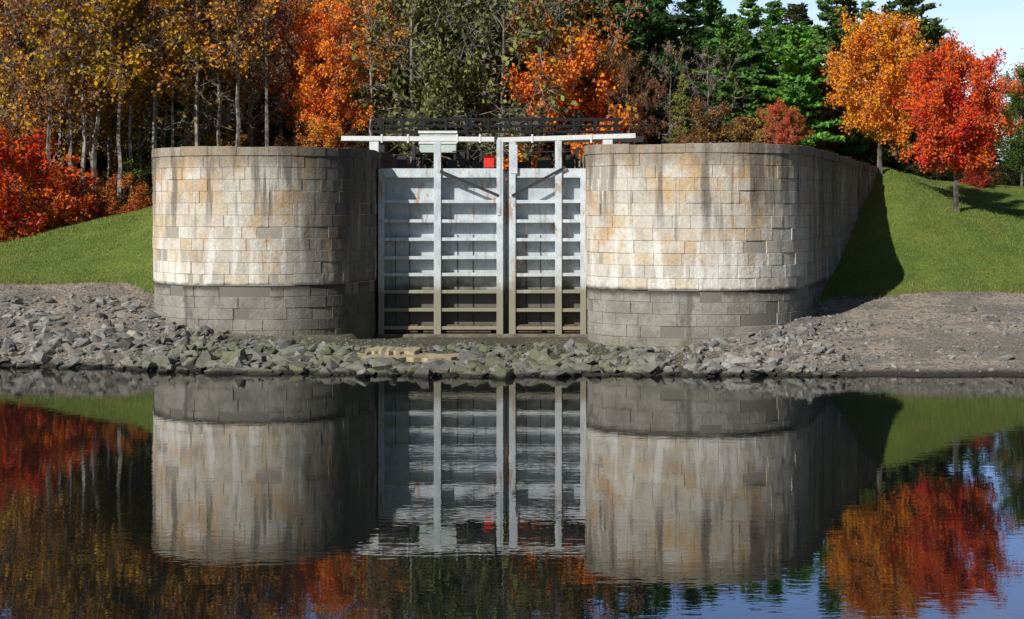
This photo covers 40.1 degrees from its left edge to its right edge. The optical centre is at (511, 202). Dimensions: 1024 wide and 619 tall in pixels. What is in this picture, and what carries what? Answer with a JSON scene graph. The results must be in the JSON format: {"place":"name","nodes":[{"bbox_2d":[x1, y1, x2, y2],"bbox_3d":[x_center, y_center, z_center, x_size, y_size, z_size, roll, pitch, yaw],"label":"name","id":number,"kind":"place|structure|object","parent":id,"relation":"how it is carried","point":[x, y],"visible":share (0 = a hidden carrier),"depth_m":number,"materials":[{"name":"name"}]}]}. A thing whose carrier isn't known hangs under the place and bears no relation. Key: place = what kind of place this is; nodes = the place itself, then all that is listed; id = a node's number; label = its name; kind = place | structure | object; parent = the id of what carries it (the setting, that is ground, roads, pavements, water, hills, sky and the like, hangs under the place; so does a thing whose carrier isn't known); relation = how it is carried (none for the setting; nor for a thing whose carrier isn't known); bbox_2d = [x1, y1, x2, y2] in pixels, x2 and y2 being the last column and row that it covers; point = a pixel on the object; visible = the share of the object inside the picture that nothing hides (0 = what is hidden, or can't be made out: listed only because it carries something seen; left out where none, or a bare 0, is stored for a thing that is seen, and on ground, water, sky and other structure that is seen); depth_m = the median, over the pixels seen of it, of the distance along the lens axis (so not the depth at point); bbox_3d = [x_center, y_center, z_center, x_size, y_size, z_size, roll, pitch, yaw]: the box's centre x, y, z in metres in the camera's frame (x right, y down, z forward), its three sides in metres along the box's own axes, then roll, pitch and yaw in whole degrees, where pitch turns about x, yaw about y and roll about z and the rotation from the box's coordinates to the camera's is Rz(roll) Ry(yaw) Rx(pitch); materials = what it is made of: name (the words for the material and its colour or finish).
{"place":"outdoors","nodes":[
{"label":"outdoors","id":0,"kind":"place"},
{"bbox_2d":[122,0,236,166],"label":"tree","id":1,"kind":"object","parent":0,"point":[147,158],"visible":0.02,"depth_m":110.39,"materials":[{"name":"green plant"}]},
{"bbox_2d":[0,366,1023,618],"bbox_3d":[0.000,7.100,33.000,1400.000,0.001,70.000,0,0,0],"label":"water","id":2,"kind":"structure","parent":0,"point":[138,494],"depth_m":33.90,"materials":[{"name":"black liquid"}]},
{"bbox_2d":[0,145,1023,376],"bbox_3d":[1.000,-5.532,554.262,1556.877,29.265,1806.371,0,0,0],"label":"ground","id":3,"kind":"structure","parent":0,"point":[995,195],"depth_m":71.44,"materials":[{"name":"plant"}]},
{"bbox_2d":[0,191,63,238],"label":"shrub","id":4,"kind":"object","parent":3,"relation":"on","point":[23,202],"visible":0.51,"depth_m":87.31,"materials":[{"name":"red plant"}]},
{"bbox_2d":[0,0,76,166],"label":"birch tree","id":5,"kind":"object","parent":3,"relation":"on","point":[9,42],"visible":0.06,"depth_m":94.69,"materials":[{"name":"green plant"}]},
{"bbox_2d":[0,131,81,240],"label":"shrub","id":6,"kind":"object","parent":3,"relation":"on","point":[26,226],"visible":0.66,"depth_m":88.04,"materials":[{"name":"red plant"}]},
{"bbox_2d":[0,157,88,226],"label":"shrub","id":7,"kind":"object","parent":3,"relation":"on","point":[47,191],"visible":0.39,"depth_m":88.70,"materials":[{"name":"red plant"}]},
{"bbox_2d":[0,0,90,196],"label":"birch tree","id":8,"kind":"object","parent":3,"relation":"on","point":[15,106],"visible":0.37,"depth_m":92.67,"materials":[{"name":"orange plant"}]},
{"bbox_2d":[0,0,95,166],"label":"tree","id":9,"kind":"object","parent":3,"relation":"on","point":[22,109],"visible":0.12,"depth_m":95.93,"materials":[{"name":"brown plant"}]},
{"bbox_2d":[1,7,98,200],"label":"pine tree","id":10,"kind":"object","parent":3,"relation":"on","point":[78,155],"visible":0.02,"depth_m":107.37,"materials":[{"name":"green plant"}]},
{"bbox_2d":[0,119,103,239],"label":"shrub","id":11,"kind":"object","parent":3,"relation":"on","point":[20,148],"visible":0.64,"depth_m":88.54,"materials":[{"name":"red plant"}]},
{"bbox_2d":[0,0,112,202],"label":"aspen tree","id":12,"kind":"object","parent":3,"relation":"on","point":[46,99],"visible":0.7,"depth_m":89.25,"materials":[{"name":"orange plant"}]},
{"bbox_2d":[17,170,105,228],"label":"shrub","id":13,"kind":"object","parent":3,"relation":"on","point":[88,199],"visible":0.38,"depth_m":89.12,"materials":[{"name":"red plant"}]},
{"bbox_2d":[0,0,128,191],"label":"birch tree","id":14,"kind":"object","parent":3,"relation":"on","point":[62,152],"visible":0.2,"depth_m":93.84,"materials":[{"name":"yellow plant"}]},
{"bbox_2d":[0,4,132,186],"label":"tree","id":15,"kind":"object","parent":3,"relation":"on","point":[8,117],"visible":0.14,"depth_m":95.97,"materials":[{"name":"brown plant"}]},
{"bbox_2d":[6,0,137,216],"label":"aspen tree","id":16,"kind":"object","parent":3,"relation":"on","point":[64,32],"visible":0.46,"depth_m":89.44,"materials":[{"name":"yellow plant"}]},
{"bbox_2d":[27,0,139,222],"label":"aspen tree","id":17,"kind":"object","parent":3,"relation":"on","point":[83,104],"visible":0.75,"depth_m":89.22,"materials":[{"name":"yellow plant"}]},
{"bbox_2d":[26,0,154,217],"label":"aspen tree","id":18,"kind":"object","parent":3,"relation":"on","point":[97,121],"visible":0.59,"depth_m":90.12,"materials":[{"name":"yellow plant"}]},
{"bbox_2d":[24,1,156,191],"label":"aspen tree","id":19,"kind":"object","parent":3,"relation":"on","point":[91,125],"visible":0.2,"depth_m":92.15,"materials":[{"name":"yellow plant"}]},
{"bbox_2d":[29,0,166,206],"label":"birch tree","id":20,"kind":"object","parent":3,"relation":"on","point":[108,150],"visible":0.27,"depth_m":95.69,"materials":[{"name":"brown plant"}]},
{"bbox_2d":[93,173,151,217],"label":"shrub","id":21,"kind":"object","parent":3,"relation":"on","point":[133,192],"visible":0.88,"depth_m":90.54,"materials":[{"name":"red plant"}]},
{"bbox_2d":[65,11,182,199],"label":"birch tree","id":22,"kind":"object","parent":3,"relation":"on","point":[124,150],"visible":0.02,"depth_m":109.53,"materials":[{"name":"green plant"}]},
{"bbox_2d":[68,0,185,213],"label":"aspen tree","id":23,"kind":"object","parent":3,"relation":"on","point":[120,98],"visible":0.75,"depth_m":90.12,"materials":[{"name":"yellow plant"}]},
{"bbox_2d":[76,0,193,210],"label":"aspen tree","id":24,"kind":"object","parent":3,"relation":"on","point":[135,93],"visible":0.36,"depth_m":92.09,"materials":[{"name":"yellow plant"}]},
{"bbox_2d":[112,145,164,206],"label":"shrub","id":25,"kind":"object","parent":3,"relation":"on","point":[136,172],"visible":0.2,"depth_m":92.79,"materials":[{"name":"green plant"}]},
{"bbox_2d":[80,0,209,206],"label":"aspen tree","id":26,"kind":"object","parent":3,"relation":"on","point":[154,91],"visible":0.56,"depth_m":91.43,"materials":[{"name":"yellow plant"}]},
{"bbox_2d":[77,0,226,204],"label":"birch tree","id":27,"kind":"object","parent":3,"relation":"on","point":[139,136],"visible":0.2,"depth_m":95.69,"materials":[{"name":"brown plant"}]},
{"bbox_2d":[74,0,230,149],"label":"tree","id":28,"kind":"object","parent":3,"relation":"on","point":[162,139],"visible":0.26,"depth_m":96.46,"materials":[{"name":"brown plant"}]},
{"bbox_2d":[117,0,232,146],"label":"aspen tree","id":29,"kind":"object","parent":3,"relation":"on","point":[188,92],"visible":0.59,"depth_m":92.28,"materials":[{"name":"yellow plant"}]},
{"bbox_2d":[95,0,275,146],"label":"bare tree","id":30,"kind":"object","parent":3,"relation":"on","point":[186,128],"visible":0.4,"depth_m":94.01,"materials":[{"name":"brown plant"}]},
{"bbox_2d":[145,0,239,145],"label":"aspen tree","id":31,"kind":"object","parent":3,"relation":"on","point":[174,48],"visible":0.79,"depth_m":91.70,"materials":[{"name":"yellow plant"}]},
{"bbox_2d":[149,0,263,168],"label":"pine tree","id":32,"kind":"object","parent":3,"relation":"on","point":[169,138],"visible":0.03,"depth_m":110.70,"materials":[{"name":"green plant"}]},
{"bbox_2d":[151,0,280,145],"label":"birch tree","id":33,"kind":"object","parent":3,"relation":"on","point":[222,88],"visible":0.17,"depth_m":97.06,"materials":[{"name":"brown plant"}]},
{"bbox_2d":[179,0,260,145],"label":"aspen tree","id":34,"kind":"object","parent":3,"relation":"on","point":[218,136],"visible":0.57,"depth_m":92.76,"materials":[{"name":"yellow plant"}]},
{"bbox_2d":[175,1,289,143],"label":"bare tree","id":35,"kind":"object","parent":3,"relation":"on","point":[228,121],"visible":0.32,"depth_m":95.54,"materials":[{"name":"brown plant"}]},
{"bbox_2d":[183,0,282,146],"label":"aspen tree","id":36,"kind":"object","parent":3,"relation":"on","point":[238,70],"visible":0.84,"depth_m":91.35,"materials":[{"name":"yellow plant"}]},
{"bbox_2d":[177,0,322,146],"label":"bare tree","id":37,"kind":"object","parent":3,"relation":"on","point":[250,135],"visible":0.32,"depth_m":96.83,"materials":[{"name":"orange plant"}]},
{"bbox_2d":[221,0,307,146],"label":"aspen tree","id":38,"kind":"object","parent":3,"relation":"on","point":[266,73],"visible":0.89,"depth_m":92.81,"materials":[{"name":"yellow plant"}]},
{"bbox_2d":[244,110,306,146],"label":"shrub","id":39,"kind":"object","parent":3,"relation":"on","point":[261,127],"visible":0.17,"depth_m":103.94,"materials":[{"name":"brown plant"}]},
{"bbox_2d":[222,0,345,145],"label":"birch tree","id":40,"kind":"object","parent":3,"relation":"on","point":[283,90],"visible":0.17,"depth_m":98.88,"materials":[{"name":"brown plant"}]},
{"bbox_2d":[152,146,417,338],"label":"stone abutment","id":41,"kind":"object","parent":3,"relation":"on","point":[276,240],"visible":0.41,"depth_m":65.92,"materials":[{"name":"stone"}]},
{"bbox_2d":[254,4,315,144],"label":"pine tree","id":42,"kind":"object","parent":3,"relation":"on","point":[277,130],"visible":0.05,"depth_m":112.75,"materials":[{"name":"green plant"}]},
{"bbox_2d":[250,0,345,146],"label":"birch tree","id":43,"kind":"object","parent":3,"relation":"on","point":[277,47],"visible":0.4,"depth_m":96.87,"materials":[{"name":"brown plant"}]},
{"bbox_2d":[293,116,353,147],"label":"shrub","id":44,"kind":"object","parent":3,"relation":"on","point":[318,132],"visible":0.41,"depth_m":93.40,"materials":[{"name":"orange plant"}]},
{"bbox_2d":[285,33,376,147],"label":"maple tree","id":45,"kind":"object","parent":3,"relation":"on","point":[295,104],"visible":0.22,"depth_m":95.71,"materials":[{"name":"orange plant"}]},
{"bbox_2d":[288,0,400,147],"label":"maple tree","id":46,"kind":"object","parent":3,"relation":"on","point":[308,82],"visible":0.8,"depth_m":94.13,"materials":[{"name":"orange plant"}]},
{"bbox_2d":[325,122,371,148],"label":"shrub","id":47,"kind":"object","parent":3,"relation":"on","point":[357,143],"visible":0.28,"depth_m":93.28,"materials":[{"name":"brown plant"}]},
{"bbox_2d":[307,0,416,108],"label":"birch tree","id":48,"kind":"object","parent":3,"relation":"on","point":[396,22],"visible":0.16,"depth_m":99.83,"materials":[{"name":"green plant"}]},
{"bbox_2d":[324,0,410,135],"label":"aspen tree","id":49,"kind":"object","parent":3,"relation":"on","point":[398,32],"visible":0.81,"depth_m":93.69,"materials":[{"name":"orange plant"}]},
{"bbox_2d":[333,0,460,145],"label":"bare tree","id":50,"kind":"object","parent":3,"relation":"on","point":[385,51],"visible":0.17,"depth_m":99.59,"materials":[{"name":"brown plant"}]},
{"bbox_2d":[356,346,458,361],"bbox_3d":[-4.712,6.911,61.620,4.824,0.978,3.060,0,0,0],"label":"stone ledge","id":51,"kind":"object","parent":3,"relation":"on","point":[409,354],"visible":0.49,"depth_m":61.26,"materials":[{"name":"stone"}]},
{"bbox_2d":[334,0,489,162],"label":"aspen tree","id":52,"kind":"object","parent":3,"relation":"on","point":[423,47],"visible":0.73,"depth_m":92.98,"materials":[{"name":"green plant"}]},
{"bbox_2d":[345,0,515,167],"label":"birch tree","id":53,"kind":"object","parent":3,"relation":"on","point":[444,160],"visible":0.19,"depth_m":96.23,"materials":[{"name":"green plant"}]},
{"bbox_2d":[361,0,534,217],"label":"maple tree","id":54,"kind":"object","parent":3,"relation":"on","point":[446,67],"visible":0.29,"depth_m":94.03,"materials":[{"name":"green plant"}]},
{"bbox_2d":[363,0,586,220],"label":"bare tree","id":55,"kind":"object","parent":3,"relation":"on","point":[483,71],"visible":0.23,"depth_m":93.01,"materials":[{"name":"brown plant"}]},
{"bbox_2d":[389,0,572,197],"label":"birch tree","id":56,"kind":"object","parent":3,"relation":"on","point":[514,60],"visible":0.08,"depth_m":98.53,"materials":[{"name":"green plant"}]},
{"bbox_2d":[341,133,635,336],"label":"lock gate","id":57,"kind":"structure","parent":3,"relation":"on","point":[441,252],"depth_m":71.12,"materials":[{"name":"metal"}]},
{"bbox_2d":[418,131,457,167],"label":"control cabinet","id":58,"kind":"object","parent":57,"relation":"on","point":[446,147],"visible":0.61,"depth_m":72.30,"materials":[{"name":"metal"}]},
{"bbox_2d":[365,112,643,152],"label":"footbridge","id":59,"kind":"object","parent":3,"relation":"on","point":[541,125],"visible":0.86,"depth_m":74.01,"materials":[{"name":"metal"}]},
{"bbox_2d":[420,0,589,221],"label":"bare tree","id":60,"kind":"object","parent":3,"relation":"on","point":[556,33],"visible":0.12,"depth_m":95.91,"materials":[{"name":"brown plant"}]},
{"bbox_2d":[0,293,1023,378],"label":"shore rocks","id":61,"kind":"object","parent":3,"relation":"on","point":[144,352],"visible":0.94,"depth_m":60.64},
{"bbox_2d":[0,167,1023,299],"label":"grass","id":62,"kind":"structure","parent":3,"relation":"on","point":[149,208],"depth_m":77.86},
{"bbox_2d":[0,285,1023,376],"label":"gravel","id":63,"kind":"structure","parent":3,"relation":"on","point":[464,341],"depth_m":64.11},
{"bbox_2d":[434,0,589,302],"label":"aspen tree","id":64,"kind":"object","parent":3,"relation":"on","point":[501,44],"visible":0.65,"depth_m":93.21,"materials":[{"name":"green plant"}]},
{"bbox_2d":[0,273,1023,303],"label":"bank weeds","id":65,"kind":"object","parent":3,"relation":"on","point":[26,280],"visible":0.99,"depth_m":70.92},
{"bbox_2d":[443,0,597,167],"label":"maple tree","id":66,"kind":"object","parent":3,"relation":"on","point":[507,93],"visible":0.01,"depth_m":106.19,"materials":[{"name":"orange plant"}]},
{"bbox_2d":[440,2,638,193],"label":"maple tree","id":67,"kind":"object","parent":3,"relation":"on","point":[547,52],"visible":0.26,"depth_m":96.30,"materials":[{"name":"orange plant"}]},
{"bbox_2d":[476,30,636,210],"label":"maple tree","id":68,"kind":"object","parent":3,"relation":"on","point":[571,73],"visible":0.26,"depth_m":94.76,"materials":[{"name":"orange plant"}]},
{"bbox_2d":[473,0,660,167],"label":"birch tree","id":69,"kind":"object","parent":3,"relation":"on","point":[614,36],"visible":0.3,"depth_m":97.47,"materials":[{"name":"orange plant"}]},
{"bbox_2d":[548,0,604,144],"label":"pine tree","id":70,"kind":"object","parent":3,"relation":"on","point":[577,13],"visible":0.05,"depth_m":105.73,"materials":[{"name":"green plant"}]},
{"bbox_2d":[567,37,630,129],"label":"birch tree","id":71,"kind":"object","parent":3,"relation":"on","point":[601,50],"visible":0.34,"depth_m":98.40,"materials":[{"name":"brown plant"}]},
{"bbox_2d":[557,0,672,137],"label":"pine tree","id":72,"kind":"object","parent":3,"relation":"on","point":[600,14],"visible":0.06,"depth_m":102.04,"materials":[{"name":"green plant"}]},
{"bbox_2d":[601,45,657,142],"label":"birch tree","id":73,"kind":"object","parent":3,"relation":"on","point":[628,66],"visible":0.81,"depth_m":95.76,"materials":[{"name":"brown plant"}]},
{"bbox_2d":[580,0,693,144],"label":"pine tree","id":74,"kind":"object","parent":3,"relation":"on","point":[646,31],"visible":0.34,"depth_m":99.08,"materials":[{"name":"green plant"}]},
{"bbox_2d":[628,65,673,144],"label":"birch tree","id":75,"kind":"object","parent":3,"relation":"on","point":[644,132],"visible":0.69,"depth_m":96.55,"materials":[{"name":"brown plant"}]},
{"bbox_2d":[629,0,691,141],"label":"pine tree","id":76,"kind":"object","parent":3,"relation":"on","point":[660,6],"visible":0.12,"depth_m":103.31,"materials":[{"name":"green plant"}]},
{"bbox_2d":[641,38,706,143],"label":"bare tree","id":77,"kind":"object","parent":3,"relation":"on","point":[666,48],"visible":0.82,"depth_m":96.71,"materials":[{"name":"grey plant"}]},
{"bbox_2d":[668,74,695,143],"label":"pine tree","id":78,"kind":"object","parent":3,"relation":"on","point":[680,100],"visible":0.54,"depth_m":95.84,"materials":[{"name":"green plant"}]},
{"bbox_2d":[658,0,724,127],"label":"pine tree","id":79,"kind":"object","parent":3,"relation":"on","point":[695,20],"visible":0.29,"depth_m":102.49,"materials":[{"name":"green plant"}]},
{"bbox_2d":[671,0,731,105],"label":"pine tree","id":80,"kind":"object","parent":3,"relation":"on","point":[712,8],"visible":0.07,"depth_m":105.57,"materials":[{"name":"green plant"}]},
{"bbox_2d":[657,95,757,143],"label":"shrub","id":81,"kind":"object","parent":3,"relation":"on","point":[696,110],"visible":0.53,"depth_m":92.66,"materials":[{"name":"orange plant"}]},
{"bbox_2d":[674,38,748,142],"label":"bare tree","id":82,"kind":"object","parent":3,"relation":"on","point":[707,76],"visible":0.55,"depth_m":96.90,"materials":[{"name":"brown plant"}]},
{"bbox_2d":[579,143,877,346],"bbox_3d":[13.359,2.617,86.813,19.993,10.566,50.374,0,0,0],"label":"stone abutment","id":83,"kind":"object","parent":3,"relation":"on","point":[688,243],"visible":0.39,"depth_m":62.36,"materials":[{"name":"stone"}]},
{"bbox_2d":[685,14,779,142],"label":"pine tree","id":84,"kind":"object","parent":3,"relation":"on","point":[733,42],"visible":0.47,"depth_m":98.22,"materials":[{"name":"green plant"}]},
{"bbox_2d":[694,114,774,142],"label":"shrub","id":85,"kind":"object","parent":3,"relation":"on","point":[759,137],"visible":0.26,"depth_m":92.34,"materials":[{"name":"brown plant"}]},
{"bbox_2d":[713,62,774,142],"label":"pine tree","id":86,"kind":"object","parent":3,"relation":"on","point":[747,87],"visible":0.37,"depth_m":97.52,"materials":[{"name":"green plant"}]},
{"bbox_2d":[720,0,778,108],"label":"pine tree","id":87,"kind":"object","parent":3,"relation":"on","point":[753,22],"visible":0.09,"depth_m":103.18,"materials":[{"name":"green plant"}]},
{"bbox_2d":[748,0,805,142],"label":"pine tree","id":88,"kind":"object","parent":3,"relation":"on","point":[772,36],"visible":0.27,"depth_m":100.50,"materials":[{"name":"green plant"}]},
{"bbox_2d":[754,97,799,144],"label":"shrub","id":89,"kind":"object","parent":3,"relation":"on","point":[775,111],"visible":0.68,"depth_m":93.71,"materials":[{"name":"red plant"}]},
{"bbox_2d":[775,2,816,86],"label":"pine tree","id":90,"kind":"object","parent":3,"relation":"on","point":[799,11],"visible":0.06,"depth_m":130.04,"materials":[{"name":"green plant"}]},
{"bbox_2d":[778,111,813,145],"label":"shrub","id":91,"kind":"object","parent":3,"relation":"on","point":[798,116],"visible":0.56,"depth_m":94.71,"materials":[{"name":"brown plant"}]},
{"bbox_2d":[748,20,851,152],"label":"pine tree","id":92,"kind":"object","parent":3,"relation":"on","point":[791,61],"visible":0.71,"depth_m":96.28,"materials":[{"name":"green plant"}]},
{"bbox_2d":[800,62,848,150],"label":"pine tree","id":93,"kind":"object","parent":3,"relation":"on","point":[825,117],"visible":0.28,"depth_m":99.64,"materials":[{"name":"green plant"}]},
{"bbox_2d":[800,0,884,154],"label":"pine tree","id":94,"kind":"object","parent":3,"relation":"on","point":[828,17],"visible":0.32,"depth_m":103.38,"materials":[{"name":"green plant"}]},
{"bbox_2d":[816,0,887,161],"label":"pine tree","id":95,"kind":"object","parent":3,"relation":"on","point":[854,9],"visible":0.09,"depth_m":105.38,"materials":[{"name":"green plant"}]},
{"bbox_2d":[820,5,932,174],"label":"maple tree","id":96,"kind":"object","parent":3,"relation":"on","point":[868,39],"visible":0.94,"depth_m":83.81,"materials":[{"name":"orange plant"}]},
{"bbox_2d":[863,0,947,172],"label":"pine tree","id":97,"kind":"object","parent":3,"relation":"on","point":[907,7],"visible":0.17,"depth_m":104.68,"materials":[{"name":"green plant"}]},
{"bbox_2d":[892,140,953,180],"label":"shrub","id":98,"kind":"object","parent":3,"relation":"on","point":[938,174],"visible":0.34,"depth_m":102.85,"materials":[{"name":"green plant"}]},
{"bbox_2d":[891,27,1023,212],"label":"maple tree","id":99,"kind":"object","parent":3,"relation":"on","point":[942,137],"visible":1,"depth_m":79.83,"materials":[{"name":"red plant"}]},
{"bbox_2d":[988,162,1020,185],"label":"shrub","id":100,"kind":"object","parent":3,"relation":"on","point":[1007,180],"visible":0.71,"depth_m":105.55,"materials":[{"name":"green plant"}]},
{"bbox_2d":[991,56,1023,173],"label":"maple tree","id":101,"kind":"object","parent":3,"relation":"on","point":[1020,73],"visible":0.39,"depth_m":106.38,"materials":[{"name":"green plant"}]},
{"bbox_2d":[994,73,1023,185],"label":"maple tree","id":102,"kind":"object","parent":3,"relation":"on","point":[1012,157],"visible":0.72,"depth_m":103.56,"materials":[{"name":"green plant"}]},
{"bbox_2d":[386,0,1023,164],"label":"sky","id":103,"kind":"structure","parent":0,"point":[992,25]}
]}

